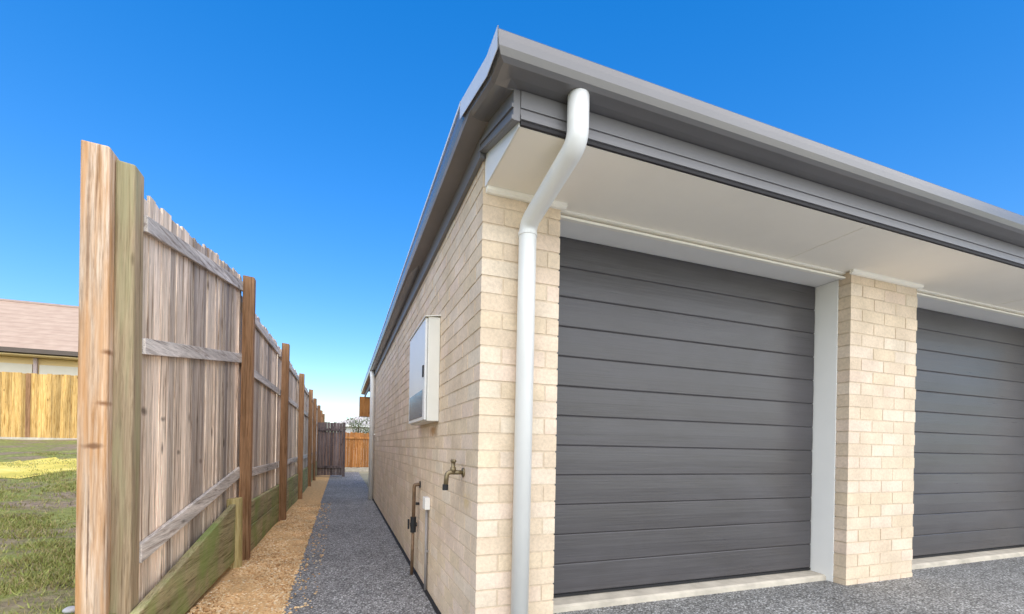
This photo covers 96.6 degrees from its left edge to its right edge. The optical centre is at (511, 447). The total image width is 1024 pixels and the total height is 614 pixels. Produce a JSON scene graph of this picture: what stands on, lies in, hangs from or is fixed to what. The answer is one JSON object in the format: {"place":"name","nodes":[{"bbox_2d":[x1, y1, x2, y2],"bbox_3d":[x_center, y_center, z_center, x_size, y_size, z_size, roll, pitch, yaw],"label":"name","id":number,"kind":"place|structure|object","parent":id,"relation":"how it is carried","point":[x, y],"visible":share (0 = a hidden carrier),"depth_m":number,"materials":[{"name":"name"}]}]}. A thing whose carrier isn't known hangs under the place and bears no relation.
{"place":"outdoors","nodes":[
{"label":"outdoors","id":0,"kind":"place"},
{"bbox_2d":[0,298,78,418],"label":"neighbour house","id":1,"kind":"structure","parent":0,"point":[38,337],"depth_m":16.88,"materials":[{"name":"pink tile"}]},
{"bbox_2d":[0,439,115,613],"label":"lawn","id":2,"kind":"structure","parent":0,"point":[13,447],"depth_m":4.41,"materials":[{"name":"green plant"}]},
{"bbox_2d":[0,457,76,478],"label":"sand strip","id":3,"kind":"object","parent":2,"relation":"on","point":[7,471],"visible":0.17,"depth_m":7.36,"materials":[{"name":"yellow sand"}]},
{"bbox_2d":[0,372,77,439],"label":"neighbour fence","id":4,"kind":"object","parent":2,"relation":"on","point":[45,398],"visible":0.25,"depth_m":12.61,"materials":[{"name":"wood"}]},
{"bbox_2d":[62,606,74,613],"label":"stone","id":5,"kind":"object","parent":2,"relation":"on","point":[69,609],"visible":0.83,"depth_m":2.23,"materials":[{"name":"white stone"}]},
{"bbox_2d":[185,475,330,613],"bbox_3d":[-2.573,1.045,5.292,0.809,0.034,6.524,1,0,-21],"label":"gravel","id":6,"kind":"structure","parent":0,"point":[269,564],"depth_m":3.91,"materials":[{"name":"brown gravel"}]},
{"bbox_2d":[75,140,324,613],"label":"side fence","id":7,"kind":"object","parent":6,"relation":"on","point":[197,407],"visible":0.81,"depth_m":2.64,"materials":[{"name":"brown wood"}]},
{"bbox_2d":[130,461,316,613],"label":"retaining wall","id":8,"kind":"structure","parent":6,"relation":"on","point":[206,560],"depth_m":3.45,"materials":[{"name":"green wood"}]},
{"bbox_2d":[320,467,368,502],"bbox_3d":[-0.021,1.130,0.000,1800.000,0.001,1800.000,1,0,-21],"label":"ground","id":9,"kind":"structure","parent":0,"point":[365,476],"depth_m":16.85,"materials":[{"name":"grey concrete"}]},
{"bbox_2d":[323,432,373,471],"bbox_3d":[-5.480,0.200,19.641,4.900,1.660,0.190,1,0,-21],"label":"fence","id":10,"kind":"object","parent":9,"relation":"on","point":[355,442],"visible":0.17,"depth_m":19.21,"materials":[{"name":"wood"}]},
{"bbox_2d":[341,415,369,467],"bbox_3d":[-7.221,-0.349,21.404,1.628,2.681,1.458,1,0,-21],"label":"garden tree","id":11,"kind":"object","parent":9,"relation":"on","point":[366,431],"visible":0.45,"depth_m":21.35,"materials":[{"name":"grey plant"}]},
{"bbox_2d":[359,25,1023,613],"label":"garage house","id":12,"kind":"structure","parent":9,"relation":"on","point":[693,347],"depth_m":2.86,"materials":[{"name":"beige brick"}]},
{"bbox_2d":[407,481,420,574],"bbox_3d":[-0.822,0.680,3.837,0.101,0.800,0.093,1,0,-21],"label":"gas pipe","id":13,"kind":"object","parent":12,"relation":"attached to","point":[412,522],"visible":1,"depth_m":3.84,"materials":[{"name":"orange metal"}]},
{"bbox_2d":[409,315,440,425],"bbox_3d":[-0.687,-0.551,3.503,0.109,0.733,0.810,1,0,-21],"label":"meter box","id":14,"kind":"object","parent":12,"relation":"attached to","point":[424,340],"visible":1,"depth_m":3.15,"materials":[{"name":"paint"}]},
{"bbox_2d":[409,318,427,423],"bbox_3d":[-0.728,-0.543,3.490,0.024,0.700,0.765,1,0,-21],"label":"box door","id":15,"kind":"structure","parent":14,"relation":"in","point":[418,344],"depth_m":3.38,"materials":[{"name":"grey metal"}]},
{"bbox_2d":[423,496,429,589],"bbox_3d":[-0.650,0.728,3.440,0.040,0.710,0.110,1,0,-21],"label":"conduit box","id":16,"kind":"object","parent":12,"relation":"attached to","point":[426,503],"visible":0.98,"depth_m":3.44,"materials":[{"name":"white paint"}]},
{"bbox_2d":[442,459,464,489],"bbox_3d":[-0.316,0.146,2.466,0.118,0.166,0.070,1,0,-21],"label":"garden tap","id":17,"kind":"object","parent":12,"relation":"attached to","point":[452,471],"visible":1,"depth_m":2.45,"materials":[{"name":"gold metal"}]},
{"bbox_2d":[553,236,814,597],"bbox_3d":[1.193,-0.162,3.021,2.221,2.105,0.034,1,0,-21],"label":"garage door","id":18,"kind":"structure","parent":12,"relation":"in","point":[684,435],"depth_m":2.96,"materials":[{"name":"grey metal"}]},
{"bbox_2d":[912,308,1023,558],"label":"garage door","id":19,"kind":"structure","parent":12,"relation":"in","point":[968,493],"depth_m":4.08,"materials":[{"name":"grey metal"}]},
{"bbox_2d":[333,416,369,465],"bbox_3d":[-5.676,-0.489,27.768,9.800,3.030,4.600,1,0,-21],"label":"tree","id":20,"kind":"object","parent":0,"point":[349,430],"depth_m":24.62,"materials":[{"name":"plant"}]},
{"bbox_2d":[282,472,435,613],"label":"path","id":21,"kind":"structure","parent":0,"point":[364,568],"depth_m":4.11,"materials":[{"name":"grey gravel"}]},
{"bbox_2d":[317,422,345,476],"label":"side gate","id":22,"kind":"structure","parent":21,"relation":"on","point":[330,451],"depth_m":15.35,"materials":[{"name":"wood"}]},
{"bbox_2d":[372,499,440,613],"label":"path joint","id":23,"kind":"object","parent":21,"relation":"on","point":[433,604],"visible":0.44,"depth_m":3.94,"materials":[{"name":"black rubber"}]},
{"bbox_2d":[0,0,1023,422],"label":"sky","id":24,"kind":"structure","parent":0,"point":[302,143],"materials":[{"name":"blue"}]},
{"bbox_2d":[553,556,1023,613],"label":"driveway","id":25,"kind":"structure","parent":0,"point":[996,586],"depth_m":2.90,"materials":[{"name":"grey concrete"}]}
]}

